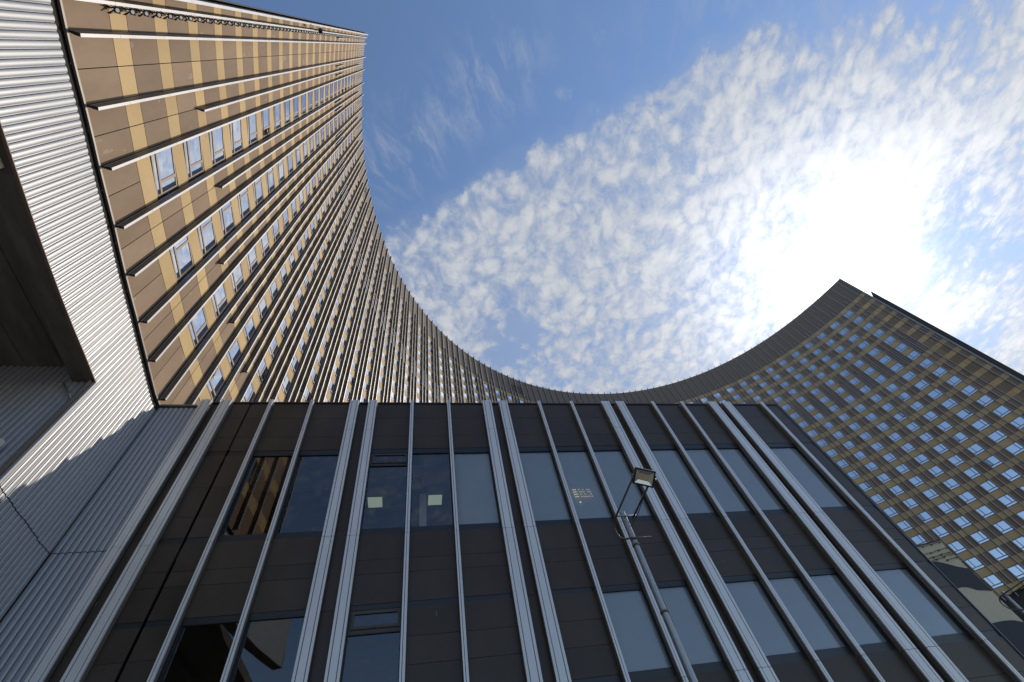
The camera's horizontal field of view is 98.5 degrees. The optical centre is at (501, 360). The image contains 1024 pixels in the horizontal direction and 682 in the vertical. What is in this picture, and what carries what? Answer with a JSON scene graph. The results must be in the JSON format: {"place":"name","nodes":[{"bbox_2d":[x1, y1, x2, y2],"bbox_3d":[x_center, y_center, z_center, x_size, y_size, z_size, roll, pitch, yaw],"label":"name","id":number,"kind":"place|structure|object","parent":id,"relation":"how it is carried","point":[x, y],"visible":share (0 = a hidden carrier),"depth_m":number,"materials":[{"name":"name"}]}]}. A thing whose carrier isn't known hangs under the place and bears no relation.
{"place":"outdoors","nodes":[
{"label":"outdoors","id":0,"kind":"place"},
{"bbox_2d":[225,0,1023,393],"label":"sky","id":1,"kind":"structure","parent":0,"point":[582,196],"materials":[{"name":"blue"}]},
{"label":"ground","id":2,"kind":"structure","parent":0,"visible":0},
{"bbox_2d":[0,0,197,681],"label":"clad base","id":3,"kind":"object","parent":2,"relation":"on","point":[78,406],"visible":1,"depth_m":12.65,"materials":[{"name":"metal"}]},
{"bbox_2d":[0,0,1023,621],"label":"hotel tower","id":4,"kind":"structure","parent":2,"relation":"on","point":[256,262],"depth_m":42.42,"materials":[{"name":"brown"}]},
{"bbox_2d":[150,147,177,197],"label":"window","id":5,"kind":"structure","parent":4,"relation":"in","point":[162,162],"depth_m":17.04,"materials":[{"name":"blue glass"}]},
{"bbox_2d":[169,235,193,281],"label":"window","id":6,"kind":"structure","parent":4,"relation":"in","point":[181,254],"depth_m":18.97,"materials":[{"name":"blue glass"}]},
{"bbox_2d":[182,136,203,180],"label":"window","id":7,"kind":"structure","parent":4,"relation":"in","point":[192,148],"depth_m":19.20,"materials":[{"name":"blue glass"}]},
{"bbox_2d":[188,307,208,348],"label":"window","id":8,"kind":"structure","parent":4,"relation":"in","point":[198,327],"depth_m":20.90,"materials":[{"name":"blue"}]},
{"bbox_2d":[197,216,215,256],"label":"window","id":9,"kind":"structure","parent":4,"relation":"in","point":[206,234],"depth_m":21.15,"materials":[{"name":"blue glass"}]},
{"bbox_2d":[207,365,224,400],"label":"window","id":10,"kind":"structure","parent":4,"relation":"in","point":[217,380],"depth_m":22.74,"materials":[{"name":"blue"}]},
{"bbox_2d":[208,127,224,166],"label":"window","id":11,"kind":"structure","parent":4,"relation":"in","point":[216,137],"depth_m":21.37,"materials":[{"name":"blue"}]},
{"bbox_2d":[211,283,228,319],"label":"window","id":12,"kind":"structure","parent":4,"relation":"in","point":[219,299],"depth_m":23.07,"materials":[{"name":"blue"}]},
{"bbox_2d":[219,200,234,236],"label":"window","id":13,"kind":"structure","parent":4,"relation":"in","point":[226,212],"depth_m":23.31,"materials":[{"name":"blue glass"}]},
{"bbox_2d":[226,338,241,370],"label":"window","id":14,"kind":"structure","parent":4,"relation":"in","point":[234,353],"depth_m":24.96,"materials":[{"name":"blue"}]},
{"bbox_2d":[229,120,242,155],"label":"window","id":15,"kind":"structure","parent":4,"relation":"in","point":[235,127],"depth_m":23.52,"materials":[{"name":"blue glass"}]},
{"bbox_2d":[230,263,244,295],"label":"window","id":16,"kind":"structure","parent":4,"relation":"in","point":[237,278],"depth_m":25.23,"materials":[{"name":"blue"}]},
{"bbox_2d":[237,188,249,220],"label":"window","id":17,"kind":"structure","parent":4,"relation":"in","point":[243,198],"depth_m":25.48,"materials":[{"name":"blue"}]},
{"bbox_2d":[242,382,255,405],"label":"window","id":18,"kind":"structure","parent":4,"relation":"in","point":[250,395],"depth_m":26.94,"materials":[{"name":"blue"}]},
{"bbox_2d":[243,315,255,343],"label":"window","id":19,"kind":"structure","parent":4,"relation":"in","point":[249,329],"depth_m":27.13,"materials":[{"name":"blue"}]},
{"bbox_2d":[246,113,256,145],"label":"window","id":20,"kind":"structure","parent":4,"relation":"in","point":[251,120],"depth_m":25.68,"materials":[{"name":"blue glass"}]},
{"bbox_2d":[246,246,257,275],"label":"window","id":21,"kind":"structure","parent":4,"relation":"in","point":[252,261],"depth_m":27.39,"materials":[{"name":"blue"}]},
{"bbox_2d":[253,176,263,206],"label":"window","id":22,"kind":"structure","parent":4,"relation":"in","point":[257,185],"depth_m":27.65,"materials":[{"name":"blue"}]},
{"bbox_2d":[256,358,267,384],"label":"window","id":23,"kind":"structure","parent":4,"relation":"in","point":[262,371],"depth_m":28.96,"materials":[{"name":"blue"}]},
{"bbox_2d":[257,295,267,321],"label":"window","id":24,"kind":"structure","parent":4,"relation":"in","point":[262,308],"depth_m":29.29,"materials":[{"name":"blue"}]},
{"bbox_2d":[260,231,269,258],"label":"window","id":25,"kind":"structure","parent":4,"relation":"in","point":[264,241],"depth_m":29.57,"materials":[{"name":"blue glass"}]},
{"bbox_2d":[261,108,269,138],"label":"window","id":26,"kind":"structure","parent":4,"relation":"in","point":[265,114],"depth_m":27.90,"materials":[{"name":"blue glass"}]},
{"bbox_2d":[266,168,274,194],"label":"window","id":27,"kind":"structure","parent":4,"relation":"in","point":[270,174],"depth_m":29.78,"materials":[{"name":"blue"}]},
{"bbox_2d":[268,336,278,361],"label":"window","id":28,"kind":"structure","parent":4,"relation":"in","point":[273,349],"depth_m":31.12,"materials":[{"name":"blue"}]},
{"bbox_2d":[269,278,278,301],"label":"window","id":29,"kind":"structure","parent":4,"relation":"in","point":[273,289],"depth_m":31.42,"materials":[{"name":"blue"}]},
{"bbox_2d":[272,219,279,243],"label":"window","id":30,"kind":"structure","parent":4,"relation":"in","point":[275,227],"depth_m":31.75,"materials":[{"name":"blue glass"}]},
{"bbox_2d":[273,104,280,131],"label":"window","id":31,"kind":"structure","parent":4,"relation":"in","point":[276,109],"depth_m":30.05,"materials":[{"name":"blue glass"}]},
{"bbox_2d":[277,160,284,184],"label":"window","id":32,"kind":"structure","parent":4,"relation":"in","point":[280,166],"depth_m":31.99,"materials":[{"name":"blue"}]},
{"bbox_2d":[279,318,287,340],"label":"window","id":33,"kind":"structure","parent":4,"relation":"in","point":[283,329],"depth_m":33.28,"materials":[{"name":"blue"}]},
{"bbox_2d":[279,264,287,285],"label":"window","id":34,"kind":"structure","parent":4,"relation":"in","point":[283,272],"depth_m":33.63,"materials":[{"name":"blue"}]},
{"bbox_2d":[281,374,290,397],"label":"window","id":35,"kind":"structure","parent":4,"relation":"in","point":[286,384],"depth_m":32.92,"materials":[{"name":"blue"}]},
{"bbox_2d":[282,208,289,230],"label":"window","id":36,"kind":"structure","parent":4,"relation":"in","point":[285,218],"depth_m":33.89,"materials":[{"name":"blue glass"}]},
{"bbox_2d":[284,100,289,125],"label":"window","id":37,"kind":"structure","parent":4,"relation":"in","point":[286,104],"depth_m":32.14,"materials":[{"name":"blue glass"}]},
{"bbox_2d":[286,152,292,175],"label":"window","id":38,"kind":"structure","parent":4,"relation":"in","point":[290,157],"depth_m":34.13,"materials":[{"name":"blue glass"}]},
{"bbox_2d":[290,353,298,375],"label":"window","id":39,"kind":"structure","parent":4,"relation":"in","point":[294,364],"depth_m":35.11,"materials":[{"name":"blue"}]},
{"bbox_2d":[293,96,298,120],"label":"window","id":40,"kind":"structure","parent":4,"relation":"in","point":[295,100],"depth_m":34.32,"materials":[{"name":"blue glass"}]},
{"bbox_2d":[295,146,300,168],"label":"window","id":41,"kind":"structure","parent":4,"relation":"in","point":[297,151],"depth_m":36.31,"materials":[{"name":"blue glass"}]},
{"bbox_2d":[301,94,305,115],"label":"window","id":42,"kind":"structure","parent":4,"relation":"in","point":[303,97],"depth_m":36.52,"materials":[{"name":"blue glass"}]},
{"bbox_2d":[883,506,898,517],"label":"window","id":43,"kind":"structure","parent":4,"relation":"in","point":[890,511],"depth_m":77.97,"materials":[{"name":"blue glass"}]},
{"bbox_2d":[889,485,904,495],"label":"window","id":44,"kind":"structure","parent":4,"relation":"in","point":[897,490],"depth_m":79.40,"materials":[{"name":"blue glass"}]},
{"bbox_2d":[896,520,912,531],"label":"window","id":45,"kind":"structure","parent":4,"relation":"in","point":[904,525],"depth_m":75.74,"materials":[{"name":"blue"}]},
{"bbox_2d":[903,497,918,508],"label":"window","id":46,"kind":"structure","parent":4,"relation":"in","point":[910,502],"depth_m":77.18,"materials":[{"name":"blue glass"}]},
{"bbox_2d":[908,475,924,486],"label":"window","id":47,"kind":"structure","parent":4,"relation":"in","point":[917,481],"depth_m":78.51,"materials":[{"name":"blue glass"}]},
{"bbox_2d":[911,534,926,544],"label":"window","id":48,"kind":"structure","parent":4,"relation":"in","point":[918,539],"depth_m":73.61,"materials":[{"name":"blue glass"}]},
{"bbox_2d":[914,453,929,464],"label":"window","id":49,"kind":"structure","parent":4,"relation":"in","point":[921,458],"depth_m":79.78,"materials":[{"name":"blue glass"}]},
{"bbox_2d":[917,511,933,522],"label":"window","id":50,"kind":"structure","parent":4,"relation":"in","point":[924,516],"depth_m":74.91,"materials":[{"name":"blue glass"}]},
{"bbox_2d":[923,488,939,499],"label":"window","id":51,"kind":"structure","parent":4,"relation":"in","point":[930,493],"depth_m":76.26,"materials":[{"name":"blue glass"}]},
{"bbox_2d":[927,388,943,399],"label":"window","id":52,"kind":"structure","parent":4,"relation":"in","point":[935,393],"depth_m":82.89,"materials":[{"name":"blue"}]},
{"bbox_2d":[927,465,944,476],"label":"window","id":53,"kind":"structure","parent":4,"relation":"in","point":[935,470],"depth_m":77.52,"materials":[{"name":"blue glass"}]},
{"bbox_2d":[932,366,948,377],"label":"window","id":54,"kind":"structure","parent":4,"relation":"in","point":[940,371],"depth_m":83.72,"materials":[{"name":"blue glass"}]},
{"bbox_2d":[932,525,949,537],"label":"window","id":55,"kind":"structure","parent":4,"relation":"in","point":[940,530],"depth_m":72.66,"materials":[{"name":"blue"}]},
{"bbox_2d":[932,443,949,453],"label":"window","id":56,"kind":"structure","parent":4,"relation":"in","point":[941,448],"depth_m":78.67,"materials":[{"name":"blue glass"}]},
{"bbox_2d":[937,421,952,431],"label":"window","id":57,"kind":"structure","parent":4,"relation":"in","point":[945,426],"depth_m":79.75,"materials":[{"name":"blue glass"}]},
{"bbox_2d":[937,501,955,513],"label":"window","id":58,"kind":"structure","parent":4,"relation":"in","point":[945,506],"depth_m":74.04,"materials":[{"name":"blue glass"}]},
{"bbox_2d":[941,398,958,409],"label":"window","id":59,"kind":"structure","parent":4,"relation":"in","point":[949,403],"depth_m":80.65,"materials":[{"name":"blue glass"}]},
{"bbox_2d":[943,477,960,489],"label":"window","id":60,"kind":"structure","parent":4,"relation":"in","point":[951,483],"depth_m":75.28,"materials":[{"name":"blue glass"}]},
{"bbox_2d":[946,375,962,386],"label":"window","id":61,"kind":"structure","parent":4,"relation":"in","point":[954,380],"depth_m":81.48,"materials":[{"name":"blue glass"}]},
{"bbox_2d":[948,454,964,466],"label":"window","id":62,"kind":"structure","parent":4,"relation":"in","point":[956,460],"depth_m":76.43,"materials":[{"name":"blue glass"}]},
{"bbox_2d":[948,540,966,553],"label":"window","id":63,"kind":"structure","parent":4,"relation":"in","point":[956,545],"depth_m":70.42,"materials":[{"name":"blue"}]},
{"bbox_2d":[951,432,968,443],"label":"window","id":64,"kind":"structure","parent":4,"relation":"in","point":[960,437],"depth_m":77.45,"materials":[{"name":"blue glass"}]},
{"bbox_2d":[953,515,972,528],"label":"window","id":65,"kind":"structure","parent":4,"relation":"in","point":[961,521],"depth_m":71.78,"materials":[{"name":"blue glass"}]},
{"bbox_2d":[956,408,973,419],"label":"window","id":66,"kind":"structure","parent":4,"relation":"in","point":[964,413],"depth_m":78.40,"materials":[{"name":"blue"}]},
{"bbox_2d":[958,491,976,503],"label":"window","id":67,"kind":"structure","parent":4,"relation":"in","point":[966,496],"depth_m":73.01,"materials":[{"name":"blue glass"}]},
{"bbox_2d":[960,384,977,396],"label":"window","id":68,"kind":"structure","parent":4,"relation":"in","point":[969,390],"depth_m":79.20,"materials":[{"name":"blue glass"}]},
{"bbox_2d":[963,467,981,478],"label":"window","id":69,"kind":"structure","parent":4,"relation":"in","point":[971,472],"depth_m":74.15,"materials":[{"name":"blue glass"}]},
{"bbox_2d":[965,556,985,570],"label":"window","id":70,"kind":"structure","parent":4,"relation":"in","point":[973,562],"depth_m":68.18,"materials":[{"name":"blue glass"}]},
{"bbox_2d":[967,443,984,455],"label":"window","id":71,"kind":"structure","parent":4,"relation":"in","point":[975,448],"depth_m":75.23,"materials":[{"name":"blue glass"}]},
{"bbox_2d":[970,530,989,544],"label":"window","id":72,"kind":"structure","parent":4,"relation":"in","point":[980,537],"depth_m":69.51,"materials":[{"name":"blue glass"}]},
{"bbox_2d":[971,418,990,431],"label":"window","id":73,"kind":"structure","parent":4,"relation":"in","point":[980,424],"depth_m":76.14,"materials":[{"name":"blue glass"}]},
{"bbox_2d":[975,505,995,518],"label":"window","id":74,"kind":"structure","parent":4,"relation":"in","point":[983,510],"depth_m":70.76,"materials":[{"name":"blue glass"}]},
{"bbox_2d":[976,394,994,406],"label":"window","id":75,"kind":"structure","parent":4,"relation":"in","point":[985,400],"depth_m":76.96,"materials":[{"name":"blue glass"}]},
{"bbox_2d":[980,480,998,492],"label":"window","id":76,"kind":"structure","parent":4,"relation":"in","point":[988,485],"depth_m":71.91,"materials":[{"name":"blue glass"}]},
{"bbox_2d":[983,455,1002,467],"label":"window","id":77,"kind":"structure","parent":4,"relation":"in","point":[992,460],"depth_m":72.97,"materials":[{"name":"blue glass"}]},
{"bbox_2d":[983,574,1004,588],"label":"window","id":78,"kind":"structure","parent":4,"relation":"in","point":[992,580],"depth_m":65.94,"materials":[{"name":"blue glass"}]},
{"bbox_2d":[988,430,1007,442],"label":"window","id":79,"kind":"structure","parent":4,"relation":"in","point":[997,436],"depth_m":73.88,"materials":[{"name":"blue glass"}]},
{"bbox_2d":[988,547,1009,560],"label":"window","id":80,"kind":"structure","parent":4,"relation":"in","point":[997,552],"depth_m":67.27,"materials":[{"name":"blue"}]},
{"bbox_2d":[992,405,1011,417],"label":"window","id":81,"kind":"structure","parent":4,"relation":"in","point":[1001,411],"depth_m":74.73,"materials":[{"name":"blue glass"}]},
{"bbox_2d":[993,520,1013,533],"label":"window","id":82,"kind":"structure","parent":4,"relation":"in","point":[1004,527],"depth_m":68.51,"materials":[{"name":"blue glass"}]},
{"bbox_2d":[997,494,1018,507],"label":"window","id":83,"kind":"structure","parent":4,"relation":"in","point":[1006,499],"depth_m":69.66,"materials":[{"name":"blue glass"}]},
{"bbox_2d":[1001,468,1021,481],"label":"window","id":84,"kind":"structure","parent":4,"relation":"in","point":[1010,474],"depth_m":70.74,"materials":[{"name":"blue glass"}]},
{"bbox_2d":[1005,442,1023,455],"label":"window","id":85,"kind":"structure","parent":4,"relation":"in","point":[1015,448],"depth_m":71.68,"materials":[{"name":"blue glass"}]},
{"bbox_2d":[1007,564,1023,578],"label":"window","id":86,"kind":"structure","parent":4,"relation":"in","point":[1017,570],"depth_m":65.10,"materials":[{"name":"blue glass"}]},
{"bbox_2d":[1009,416,1023,429],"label":"window","id":87,"kind":"structure","parent":4,"relation":"in","point":[1018,422],"depth_m":72.61,"materials":[{"name":"blue glass"}]},
{"bbox_2d":[1012,536,1023,550],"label":"window","id":88,"kind":"structure","parent":4,"relation":"in","point":[1019,541],"depth_m":66.57,"materials":[{"name":"blue glass"}]},
{"bbox_2d":[24,399,1023,681],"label":"podium building","id":89,"kind":"structure","parent":2,"relation":"on","point":[358,541],"depth_m":14.97,"materials":[{"name":"brown"}]},
{"bbox_2d":[157,620,239,681],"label":"window","id":90,"kind":"structure","parent":89,"relation":"in","point":[235,621],"depth_m":11.73,"materials":[{"name":"black glass"}]},
{"bbox_2d":[218,455,292,536],"bbox_3d":[-8.415,4.608,15.415,1.508,3.415,0.085,1,-55,-11],"label":"window","id":91,"kind":"structure","parent":89,"relation":"in","point":[254,456],"depth_m":15.46,"materials":[{"name":"black"}]},
{"bbox_2d":[229,615,304,681],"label":"window","id":92,"kind":"structure","parent":89,"relation":"in","point":[297,616],"depth_m":12.07,"materials":[{"name":"black"}]},
{"bbox_2d":[275,454,338,533],"bbox_3d":[-6.802,4.643,15.720,1.519,3.415,0.085,1,-55,-11],"label":"window","id":93,"kind":"structure","parent":89,"relation":"in","point":[313,455],"depth_m":15.85,"materials":[{"name":"black"}]},
{"bbox_2d":[340,607,401,681],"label":"window","id":94,"kind":"structure","parent":89,"relation":"in","point":[352,631],"depth_m":12.30,"materials":[{"name":"black"}]},
{"bbox_2d":[361,453,407,529],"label":"window","id":95,"kind":"structure","parent":89,"relation":"in","point":[372,464],"depth_m":17.08,"materials":[{"name":"black"}]},
{"bbox_2d":[410,452,453,527],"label":"window","id":96,"kind":"structure","parent":89,"relation":"in","point":[431,453],"depth_m":16.68,"materials":[{"name":"black"}]},
{"bbox_2d":[454,452,499,524],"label":"window","id":97,"kind":"structure","parent":89,"relation":"in","point":[475,487],"depth_m":16.75,"materials":[{"name":"blue glass"}]},
{"bbox_2d":[519,450,571,521],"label":"window","id":98,"kind":"structure","parent":89,"relation":"in","point":[548,501],"depth_m":17.26,"materials":[{"name":"black"}]},
{"bbox_2d":[556,450,613,519],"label":"window","id":99,"kind":"structure","parent":89,"relation":"in","point":[578,469],"depth_m":17.60,"materials":[{"name":"black"}]},
{"bbox_2d":[593,449,653,516],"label":"window","id":100,"kind":"structure","parent":89,"relation":"in","point":[616,470],"depth_m":17.97,"materials":[{"name":"black"}]},
{"bbox_2d":[602,588,673,672],"bbox_3d":[3.949,8.016,13.213,1.491,2.481,0.115,1,-55,-11],"label":"window","id":101,"kind":"structure","parent":89,"relation":"in","point":[641,643],"depth_m":13.20,"materials":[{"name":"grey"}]},
{"bbox_2d":[650,448,716,513],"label":"window","id":102,"kind":"structure","parent":89,"relation":"in","point":[685,486],"depth_m":18.39,"materials":[{"name":"grey"}]},
{"bbox_2d":[650,584,724,665],"bbox_3d":[5.537,8.051,13.513,1.475,2.481,0.115,1,-55,-11],"label":"window","id":103,"kind":"structure","parent":89,"relation":"in","point":[700,647],"depth_m":13.53,"materials":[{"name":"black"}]},
{"bbox_2d":[684,448,752,512],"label":"window","id":104,"kind":"structure","parent":89,"relation":"in","point":[724,490],"depth_m":18.69,"materials":[{"name":"grey"}]},
{"bbox_2d":[717,447,787,510],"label":"window","id":105,"kind":"structure","parent":89,"relation":"in","point":[754,483],"depth_m":18.99,"materials":[{"name":"grey"}]},
{"bbox_2d":[724,579,803,656],"bbox_3d":[8.151,8.108,14.007,1.497,2.481,0.115,1,-55,-11],"label":"window","id":106,"kind":"structure","parent":89,"relation":"in","point":[770,630],"depth_m":14.01,"materials":[{"name":"blue glass"}]},
{"bbox_2d":[767,575,848,650],"bbox_3d":[9.744,8.143,14.307,1.469,2.481,0.115,1,-55,-11],"label":"window","id":107,"kind":"structure","parent":89,"relation":"in","point":[821,634],"depth_m":14.32,"materials":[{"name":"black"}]},
{"bbox_2d":[769,446,850,507],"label":"window","id":108,"kind":"structure","parent":89,"relation":"in","point":[822,492],"depth_m":19.54,"materials":[{"name":"grey"}]},
{"bbox_2d":[808,572,890,645],"bbox_3d":[11.311,8.177,14.603,1.431,2.481,0.115,1,-55,-11],"label":"window","id":109,"kind":"structure","parent":89,"relation":"in","point":[845,604],"depth_m":14.62,"materials":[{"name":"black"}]},
{"bbox_2d":[873,567,967,637],"bbox_3d":[14.142,8.240,15.138,1.793,2.481,0.115,1,-55,-11],"label":"window","id":110,"kind":"structure","parent":89,"relation":"in","point":[932,616],"depth_m":15.17,"materials":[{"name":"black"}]},
{"bbox_2d":[613,467,697,681],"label":"lamp post","id":111,"kind":"object","parent":2,"relation":"on","point":[644,477],"visible":1,"depth_m":7.20,"materials":[{"name":"metal"}]},
{"bbox_2d":[916,539,1023,655],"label":"mural block","id":112,"kind":"structure","parent":2,"relation":"on","point":[979,594],"depth_m":20.75,"materials":[{"name":"brown metal"}]},
{"bbox_2d":[999,579,1023,615],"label":"lamp post","id":113,"kind":"object","parent":2,"relation":"on","point":[1013,602],"visible":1,"depth_m":12.89,"materials":[{"name":"metal"}]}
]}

